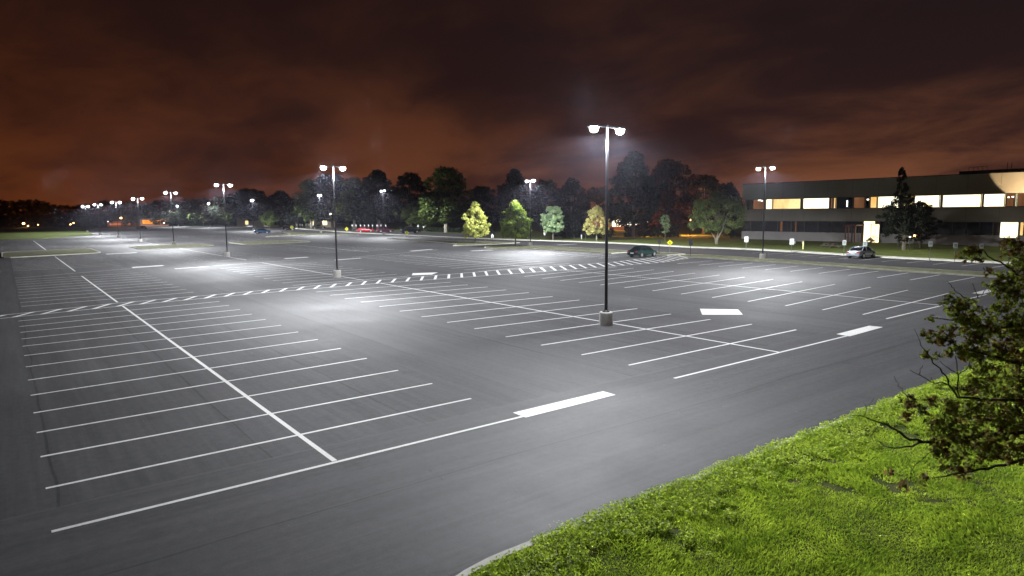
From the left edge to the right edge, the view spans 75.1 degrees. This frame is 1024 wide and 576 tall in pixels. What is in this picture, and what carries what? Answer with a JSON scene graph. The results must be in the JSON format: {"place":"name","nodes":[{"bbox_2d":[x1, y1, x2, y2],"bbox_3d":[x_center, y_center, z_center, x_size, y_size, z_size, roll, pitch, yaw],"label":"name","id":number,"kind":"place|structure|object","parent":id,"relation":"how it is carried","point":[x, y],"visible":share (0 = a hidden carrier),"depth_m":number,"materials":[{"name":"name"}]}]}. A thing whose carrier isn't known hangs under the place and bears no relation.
{"place":"outdoors","nodes":[
{"label":"outdoors","id":0,"kind":"place"},
{"bbox_2d":[0,230,93,239],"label":"field","id":1,"kind":"structure","parent":0,"point":[30,235],"depth_m":228.50,"materials":[{"name":"green plant"}]},
{"bbox_2d":[1,248,100,257],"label":"traffic island","id":2,"kind":"structure","parent":0,"point":[33,253],"depth_m":111.61,"materials":[{"name":"concrete"}]},
{"bbox_2d":[222,212,231,226],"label":"tree","id":3,"kind":"object","parent":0,"point":[228,220],"visible":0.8,"depth_m":347.63,"materials":[{"name":"green plant"}]},
{"bbox_2d":[258,210,279,225],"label":"tree","id":4,"kind":"object","parent":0,"point":[271,220],"visible":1,"depth_m":297.59,"materials":[{"name":"green plant"}]},
{"bbox_2d":[229,240,309,244],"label":"traffic island","id":5,"kind":"structure","parent":0,"point":[268,242],"depth_m":145.40,"materials":[{"name":"concrete"}]},
{"bbox_2d":[266,232,357,236],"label":"traffic island","id":6,"kind":"structure","parent":0,"point":[293,233],"depth_m":199.73,"materials":[{"name":"concrete"}]},
{"bbox_2d":[0,214,743,231],"bbox_3d":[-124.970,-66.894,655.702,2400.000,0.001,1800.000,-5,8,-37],"label":"ground","id":7,"kind":"structure","parent":0,"point":[20,229],"depth_m":371.32,"materials":[{"name":"grey asphalt"}]},
{"bbox_2d":[107,220,138,226],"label":"building","id":8,"kind":"structure","parent":7,"relation":"on","point":[115,223],"depth_m":398.39,"materials":[{"name":"brick"}]},
{"bbox_2d":[140,218,168,226],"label":"shop","id":9,"kind":"structure","parent":7,"relation":"on","point":[144,222],"depth_m":393.99,"materials":[{"name":"brick"}]},
{"bbox_2d":[142,220,161,223],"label":"window","id":10,"kind":"structure","parent":9,"relation":"in","point":[143,221],"depth_m":393.49,"materials":[{"name":"orange glass"}]},
{"bbox_2d":[220,187,271,220],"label":"tree","id":11,"kind":"object","parent":7,"relation":"on","point":[241,195],"visible":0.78,"depth_m":344.08,"materials":[{"name":"green plant"}]},
{"bbox_2d":[0,194,744,227],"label":"wood","id":12,"kind":"object","parent":7,"relation":"on","point":[34,218],"visible":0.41,"depth_m":401.74,"materials":[{"name":"plant"}]},
{"bbox_2d":[408,200,434,229],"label":"tree","id":13,"kind":"object","parent":7,"relation":"on","point":[422,221],"visible":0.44,"depth_m":226.49,"materials":[{"name":"green plant"}]},
{"bbox_2d":[302,228,501,236],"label":"road","id":14,"kind":"structure","parent":0,"point":[421,233],"depth_m":200.20,"materials":[{"name":"grey asphalt"}]},
{"bbox_2d":[357,227,373,231],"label":"sedan","id":15,"kind":"object","parent":14,"relation":"on","point":[361,229],"visible":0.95,"depth_m":217.49,"materials":[{"name":"red paint"}]},
{"bbox_2d":[376,226,393,232],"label":"suv","id":16,"kind":"object","parent":14,"relation":"on","point":[379,229],"visible":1,"depth_m":210.22,"materials":[{"name":"red paint"}]},
{"bbox_2d":[400,227,420,232],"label":"pickup","id":17,"kind":"object","parent":14,"relation":"on","point":[410,229],"visible":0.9,"depth_m":200.64,"materials":[{"name":"black paint"}]},
{"bbox_2d":[0,225,1023,575],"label":"parking lot","id":18,"kind":"structure","parent":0,"point":[472,497],"depth_m":23.78,"materials":[{"name":"grey asphalt"}]},
{"bbox_2d":[132,198,142,241],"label":"lamp post","id":19,"kind":"object","parent":18,"relation":"on","point":[140,239],"visible":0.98,"depth_m":157.15,"materials":[{"name":"metal"}]},
{"bbox_2d":[129,243,213,248],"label":"traffic island","id":20,"kind":"structure","parent":18,"relation":"on","point":[170,246],"depth_m":130.96,"materials":[{"name":"concrete"}]},
{"bbox_2d":[164,192,176,244],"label":"lamp post","id":21,"kind":"object","parent":20,"relation":"on","point":[173,242],"visible":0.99,"depth_m":139.00,"materials":[{"name":"metal"}]},
{"bbox_2d":[214,183,231,256],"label":"lamp post","id":22,"kind":"object","parent":18,"relation":"on","point":[227,253],"visible":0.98,"depth_m":96.91,"materials":[{"name":"metal"}]},
{"bbox_2d":[236,213,263,226],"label":"house","id":23,"kind":"structure","parent":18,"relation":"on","point":[243,222],"depth_m":344.90,"materials":[{"name":"beige"}]},
{"bbox_2d":[254,229,270,233],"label":"sedan","id":24,"kind":"object","parent":18,"relation":"on","point":[257,231],"visible":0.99,"depth_m":219.59,"materials":[{"name":"blue paint"}]},
{"bbox_2d":[282,226,294,230],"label":"suv","id":25,"kind":"object","parent":18,"relation":"on","point":[285,228],"visible":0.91,"depth_m":256.65,"materials":[{"name":"black paint"}]},
{"bbox_2d":[320,165,345,277],"bbox_3d":[-16.865,-6.298,63.559,2.440,10.640,0.720,-5,8,-37],"label":"lamp post","id":26,"kind":"object","parent":18,"relation":"on","point":[337,272],"visible":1,"depth_m":63.51,"materials":[{"name":"metal"}]},
{"bbox_2d":[0,255,686,318],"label":"crosswalk","id":27,"kind":"structure","parent":18,"relation":"on","point":[422,277],"depth_m":59.18,"materials":[{"name":"white paint"}]},
{"bbox_2d":[380,190,384,234],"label":"lamp post","id":28,"kind":"object","parent":18,"relation":"on","point":[383,214],"visible":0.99,"depth_m":190.89,"materials":[{"name":"metal"}]},
{"bbox_2d":[387,238,519,245],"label":"traffic island","id":29,"kind":"structure","parent":18,"relation":"on","point":[463,243],"depth_m":134.92,"materials":[{"name":"concrete"}]},
{"bbox_2d":[461,201,490,242],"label":"tree","id":30,"kind":"object","parent":29,"relation":"on","point":[473,226],"visible":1,"depth_m":131.27,"materials":[{"name":"green plant"}]},
{"bbox_2d":[34,240,934,460],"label":"lines","id":31,"kind":"object","parent":18,"relation":"on","point":[312,444],"visible":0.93,"depth_m":28.82,"materials":[{"name":"white paint"}]},
{"bbox_2d":[0,236,1006,488],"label":"stall lines","id":32,"kind":"object","parent":18,"relation":"on","point":[338,348],"visible":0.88,"depth_m":30.37,"materials":[{"name":"white paint"}]},
{"bbox_2d":[22,250,986,532],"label":"block end lines","id":33,"kind":"object","parent":18,"relation":"on","point":[376,452],"visible":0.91,"depth_m":16.26,"materials":[{"name":"white paint"}]},
{"bbox_2d":[525,179,534,244],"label":"lamp post","id":34,"kind":"object","parent":18,"relation":"on","point":[530,242],"visible":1,"depth_m":119.78,"materials":[{"name":"metal"}]},
{"bbox_2d":[113,244,997,416],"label":"stop bars","id":35,"kind":"object","parent":18,"relation":"on","point":[558,405],"visible":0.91,"depth_m":22.26,"materials":[{"name":"white paint"}]},
{"bbox_2d":[587,124,625,325],"bbox_3d":[4.994,-3.239,35.159,2.440,10.518,0.720,-5,8,-37],"label":"lamp post","id":36,"kind":"object","parent":18,"relation":"on","point":[605,316],"visible":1,"depth_m":35.16,"materials":[{"name":"metal"}]},
{"bbox_2d":[627,246,657,257],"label":"sedan","id":37,"kind":"object","parent":18,"relation":"on","point":[640,251],"visible":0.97,"depth_m":88.06,"materials":[{"name":"teal paint"}]},
{"bbox_2d":[456,348,1022,575],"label":"kerb","id":38,"kind":"structure","parent":18,"relation":"on","point":[488,559],"depth_m":11.97,"materials":[{"name":"concrete"}]},
{"bbox_2d":[678,254,1006,277],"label":"traffic island","id":39,"kind":"structure","parent":18,"relation":"on","point":[934,271],"depth_m":70.32,"materials":[{"name":"concrete"}]},
{"bbox_2d":[689,239,692,255],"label":"road sign","id":40,"kind":"object","parent":39,"relation":"on","point":[690,242],"visible":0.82,"depth_m":88.42,"materials":[{"name":"grey metal"}]},
{"bbox_2d":[756,166,774,258],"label":"lamp post","id":41,"kind":"object","parent":39,"relation":"on","point":[762,255],"visible":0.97,"depth_m":81.28,"materials":[{"name":"metal"}]},
{"bbox_2d":[846,246,875,258],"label":"sedan","id":42,"kind":"object","parent":18,"relation":"on","point":[862,252],"visible":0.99,"depth_m":82.15,"materials":[{"name":"grey paint"}]},
{"bbox_2d":[928,241,932,260],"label":"parking sign","id":43,"kind":"object","parent":18,"relation":"on","point":[930,244],"visible":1,"depth_m":76.96,"materials":[{"name":"silver metal"}]},
{"bbox_2d":[953,243,957,261],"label":"parking sign","id":44,"kind":"object","parent":18,"relation":"on","point":[955,245],"visible":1,"depth_m":74.98,"materials":[{"name":"silver metal"}]},
{"bbox_2d":[0,0,1023,219],"label":"sky","id":45,"kind":"structure","parent":0,"point":[121,101],"materials":[{"name":"brown"}]},
{"bbox_2d":[484,245,626,253],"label":"traffic island","id":46,"kind":"structure","parent":0,"point":[587,250],"depth_m":109.15,"materials":[{"name":"concrete"}]},
{"bbox_2d":[499,200,533,244],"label":"tree","id":47,"kind":"object","parent":46,"relation":"on","point":[517,210],"visible":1,"depth_m":119.44,"materials":[{"name":"green plant"}]},
{"bbox_2d":[267,226,1014,263],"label":"sidewalk","id":48,"kind":"structure","parent":0,"point":[917,258],"depth_m":106.37,"materials":[{"name":"concrete"}]},
{"bbox_2d":[268,222,1023,261],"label":"lawn","id":49,"kind":"structure","parent":0,"point":[699,238],"depth_m":122.30,"materials":[{"name":"green plant"}]},
{"bbox_2d":[257,190,293,226],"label":"tree","id":50,"kind":"object","parent":49,"relation":"on","point":[273,201],"visible":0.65,"depth_m":326.35,"materials":[{"name":"green plant"}]},
{"bbox_2d":[280,198,309,227],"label":"tree","id":51,"kind":"object","parent":49,"relation":"on","point":[297,219],"visible":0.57,"depth_m":296.80,"materials":[{"name":"green plant"}]},
{"bbox_2d":[292,179,328,228],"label":"tree","id":52,"kind":"object","parent":49,"relation":"on","point":[308,200],"visible":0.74,"depth_m":280.24,"materials":[{"name":"green plant"}]},
{"bbox_2d":[306,220,334,227],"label":"house","id":53,"kind":"structure","parent":49,"relation":"on","point":[325,223],"depth_m":305.65,"materials":[{"name":"beige"}]},
{"bbox_2d":[310,172,352,228],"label":"tree","id":54,"kind":"object","parent":49,"relation":"on","point":[325,181],"visible":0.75,"depth_m":267.96,"materials":[{"name":"green plant"}]},
{"bbox_2d":[333,177,371,228],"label":"tree","id":55,"kind":"object","parent":49,"relation":"on","point":[342,204],"visible":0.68,"depth_m":261.58,"materials":[{"name":"green plant"}]},
{"bbox_2d":[349,169,403,226],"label":"tree","id":56,"kind":"object","parent":49,"relation":"on","point":[373,180],"visible":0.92,"depth_m":253.78,"materials":[{"name":"green plant"}]},
{"bbox_2d":[392,202,417,225],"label":"tree","id":57,"kind":"object","parent":49,"relation":"on","point":[406,212],"visible":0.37,"depth_m":243.10,"materials":[{"name":"green plant"}]},
{"bbox_2d":[387,171,431,226],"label":"tree","id":58,"kind":"object","parent":49,"relation":"on","point":[413,182],"visible":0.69,"depth_m":244.64,"materials":[{"name":"green plant"}]},
{"bbox_2d":[418,166,473,232],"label":"tree","id":59,"kind":"object","parent":49,"relation":"on","point":[447,209],"visible":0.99,"depth_m":201.78,"materials":[{"name":"green plant"}]},
{"bbox_2d":[399,226,496,233],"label":"hedge","id":60,"kind":"object","parent":49,"relation":"on","point":[452,229],"visible":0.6,"depth_m":209.90,"materials":[{"name":"black plant"}]},
{"bbox_2d":[463,185,495,226],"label":"tree","id":61,"kind":"object","parent":49,"relation":"on","point":[481,190],"visible":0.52,"depth_m":212.83,"materials":[{"name":"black plant"}]},
{"bbox_2d":[494,168,536,228],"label":"tree","id":62,"kind":"object","parent":49,"relation":"on","point":[515,182],"visible":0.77,"depth_m":205.25,"materials":[{"name":"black plant"}]},
{"bbox_2d":[524,179,560,231],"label":"tree","id":63,"kind":"object","parent":49,"relation":"on","point":[541,200],"visible":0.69,"depth_m":202.48,"materials":[{"name":"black plant"}]},
{"bbox_2d":[540,206,564,239],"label":"tree","id":64,"kind":"object","parent":49,"relation":"on","point":[545,219],"visible":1,"depth_m":141.53,"materials":[{"name":"green plant"}]},
{"bbox_2d":[547,177,597,225],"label":"tree","id":65,"kind":"object","parent":49,"relation":"on","point":[571,189],"visible":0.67,"depth_m":187.48,"materials":[{"name":"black plant"}]},
{"bbox_2d":[561,211,586,237],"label":"tree","id":66,"kind":"object","parent":49,"relation":"on","point":[577,225],"visible":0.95,"depth_m":149.04,"materials":[{"name":"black plant"}]},
{"bbox_2d":[550,227,615,238],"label":"hedge","id":67,"kind":"object","parent":49,"relation":"on","point":[562,235],"visible":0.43,"depth_m":149.77,"materials":[{"name":"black plant"}]},
{"bbox_2d":[582,205,611,239],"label":"tree","id":68,"kind":"object","parent":49,"relation":"on","point":[596,210],"visible":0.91,"depth_m":137.17,"materials":[{"name":"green plant"}]},
{"bbox_2d":[589,200,604,214],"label":"brick block","id":69,"kind":"structure","parent":49,"relation":"on","point":[593,204],"depth_m":224.74,"materials":[{"name":"brown brick"}]},
{"bbox_2d":[585,186,616,215],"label":"tree","id":70,"kind":"object","parent":49,"relation":"on","point":[594,192],"visible":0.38,"depth_m":221.34,"materials":[{"name":"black plant"}]},
{"bbox_2d":[587,215,662,229],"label":"building","id":71,"kind":"structure","parent":49,"relation":"on","point":[614,226],"depth_m":215.53,"materials":[{"name":"brick"}]},
{"bbox_2d":[601,150,666,237],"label":"tree","id":72,"kind":"object","parent":49,"relation":"on","point":[635,190],"visible":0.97,"depth_m":147.31,"materials":[{"name":"green plant"}]},
{"bbox_2d":[630,207,659,227],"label":"tree","id":73,"kind":"object","parent":49,"relation":"on","point":[653,222],"visible":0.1,"depth_m":166.47,"materials":[{"name":"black plant"}]},
{"bbox_2d":[623,224,679,237],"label":"hedge","id":74,"kind":"object","parent":49,"relation":"on","point":[642,232],"visible":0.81,"depth_m":150.59,"materials":[{"name":"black plant"}]},
{"bbox_2d":[660,215,670,239],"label":"tree","id":75,"kind":"object","parent":49,"relation":"on","point":[666,226],"visible":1,"depth_m":134.49,"materials":[{"name":"green plant"}]},
{"bbox_2d":[642,158,699,228],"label":"tree","id":76,"kind":"object","parent":49,"relation":"on","point":[670,170],"visible":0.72,"depth_m":149.57,"materials":[{"name":"green plant"}]},
{"bbox_2d":[682,174,731,233],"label":"tree","id":77,"kind":"object","parent":49,"relation":"on","point":[705,185],"visible":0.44,"depth_m":165.58,"materials":[{"name":"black plant"}]},
{"bbox_2d":[687,189,747,243],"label":"tree","id":78,"kind":"object","parent":49,"relation":"on","point":[718,197],"visible":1,"depth_m":115.70,"materials":[{"name":"green plant"}]},
{"bbox_2d":[710,182,744,231],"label":"tree","id":79,"kind":"object","parent":49,"relation":"on","point":[734,193],"visible":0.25,"depth_m":166.25,"materials":[{"name":"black plant"}]},
{"bbox_2d":[723,229,736,237],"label":"shrub","id":80,"kind":"object","parent":49,"relation":"on","point":[732,234],"visible":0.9,"depth_m":140.76,"materials":[{"name":"green plant"}]},
{"bbox_2d":[729,230,741,237],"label":"shrub","id":81,"kind":"object","parent":49,"relation":"on","point":[737,234],"visible":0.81,"depth_m":140.70,"materials":[{"name":"green plant"}]},
{"bbox_2d":[866,236,876,243],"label":"shrub","id":82,"kind":"object","parent":49,"relation":"on","point":[869,239],"visible":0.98,"depth_m":113.75,"materials":[{"name":"green plant"}]},
{"bbox_2d":[741,163,1023,246],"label":"office building","id":83,"kind":"structure","parent":49,"relation":"on","point":[982,206],"depth_m":116.45,"materials":[{"name":"grey concrete"}]},
{"bbox_2d":[747,200,752,209],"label":"window","id":84,"kind":"structure","parent":83,"relation":"in","point":[749,202],"depth_m":136.62,"materials":[{"name":"grey glass"}]},
{"bbox_2d":[752,199,763,208],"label":"window","id":85,"kind":"structure","parent":83,"relation":"in","point":[757,204],"depth_m":135.08,"materials":[{"name":"brown glass"}]},
{"bbox_2d":[765,199,772,208],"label":"window","id":86,"kind":"structure","parent":83,"relation":"in","point":[769,202],"depth_m":133.10,"materials":[{"name":"white glass"}]},
{"bbox_2d":[773,198,800,208],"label":"window","id":87,"kind":"structure","parent":83,"relation":"in","point":[777,203],"depth_m":130.11,"materials":[{"name":"yellow glass"}]},
{"bbox_2d":[803,198,829,208],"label":"window","id":88,"kind":"structure","parent":83,"relation":"in","point":[808,203],"depth_m":125.46,"materials":[{"name":"white glass"}]},
{"bbox_2d":[833,198,836,208],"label":"window","id":89,"kind":"structure","parent":83,"relation":"in","point":[834,199],"depth_m":122.67,"materials":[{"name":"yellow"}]},
{"bbox_2d":[836,197,852,208],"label":"window","id":90,"kind":"structure","parent":83,"relation":"in","point":[841,202],"depth_m":121.33,"materials":[{"name":"grey glass"}]},
{"bbox_2d":[853,197,865,207],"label":"window","id":91,"kind":"structure","parent":83,"relation":"in","point":[859,202],"depth_m":119.15,"materials":[{"name":"brown glass"}]},
{"bbox_2d":[865,197,869,207],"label":"window","id":92,"kind":"structure","parent":83,"relation":"in","point":[867,202],"depth_m":118.03,"materials":[{"name":"grey glass"}]},
{"bbox_2d":[863,224,878,241],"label":"door","id":93,"kind":"structure","parent":83,"relation":"in","point":[868,232],"depth_m":117.31,"materials":[{"name":"white glass"}]},
{"bbox_2d":[870,197,877,207],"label":"window","id":94,"kind":"structure","parent":83,"relation":"in","point":[873,200],"depth_m":117.20,"materials":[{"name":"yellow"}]},
{"bbox_2d":[877,196,898,207],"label":"window","id":95,"kind":"structure","parent":83,"relation":"in","point":[882,200],"depth_m":115.75,"materials":[{"name":"white glass"}]},
{"bbox_2d":[914,195,939,206],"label":"window","id":96,"kind":"structure","parent":83,"relation":"in","point":[934,200],"depth_m":110.03,"materials":[{"name":"white glass"}]},
{"bbox_2d":[942,194,981,206],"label":"window","id":97,"kind":"structure","parent":83,"relation":"in","point":[963,200],"depth_m":106.35,"materials":[{"name":"white glass"}]},
{"bbox_2d":[983,193,1005,206],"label":"window","id":98,"kind":"structure","parent":83,"relation":"in","point":[989,200],"depth_m":102.95,"materials":[{"name":"white glass"}]},
{"bbox_2d":[1000,222,1017,237],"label":"window","id":99,"kind":"structure","parent":83,"relation":"in","point":[1007,228],"depth_m":101.48,"materials":[{"name":"white glass"}]},
{"bbox_2d":[1005,193,1014,206],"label":"window","id":100,"kind":"structure","parent":83,"relation":"in","point":[1010,201],"depth_m":101.30,"materials":[{"name":"brown"}]},
{"bbox_2d":[1014,193,1017,206],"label":"window","id":101,"kind":"structure","parent":83,"relation":"in","point":[1016,194],"depth_m":100.64,"materials":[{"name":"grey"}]},
{"bbox_2d":[1017,193,1023,206],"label":"window","id":102,"kind":"structure","parent":83,"relation":"in","point":[1020,200],"depth_m":100.29,"materials":[{"name":"brown"}]},
{"bbox_2d":[1020,222,1023,234],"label":"window","id":103,"kind":"structure","parent":83,"relation":"in","point":[1021,227],"depth_m":100.45,"materials":[{"name":"glass"}]},
{"bbox_2d":[885,167,912,246],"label":"conifer","id":104,"kind":"object","parent":49,"relation":"on","point":[902,172],"visible":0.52,"depth_m":103.54,"materials":[{"name":"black plant"}]},
{"bbox_2d":[875,195,932,249],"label":"tree","id":105,"kind":"object","parent":49,"relation":"on","point":[908,229],"visible":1,"depth_m":95.51,"materials":[{"name":"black plant"}]},
{"bbox_2d":[899,202,942,247],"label":"tree","id":106,"kind":"object","parent":49,"relation":"on","point":[926,207],"visible":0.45,"depth_m":99.63,"materials":[{"name":"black plant"}]},
{"bbox_2d":[656,252,683,255],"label":"traffic island","id":107,"kind":"structure","parent":0,"point":[665,253],"depth_m":93.30,"materials":[{"name":"concrete"}]},
{"bbox_2d":[461,347,1023,575],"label":"lawn","id":108,"kind":"structure","parent":0,"point":[838,488],"depth_m":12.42,"materials":[{"name":"plant"}]},
{"bbox_2d":[852,235,1023,493],"bbox_3d":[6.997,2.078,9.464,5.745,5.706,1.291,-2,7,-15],"label":"oak tree","id":109,"kind":"object","parent":108,"relation":"on","point":[1003,421],"visible":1,"depth_m":9.02,"materials":[{"name":"green plant"}]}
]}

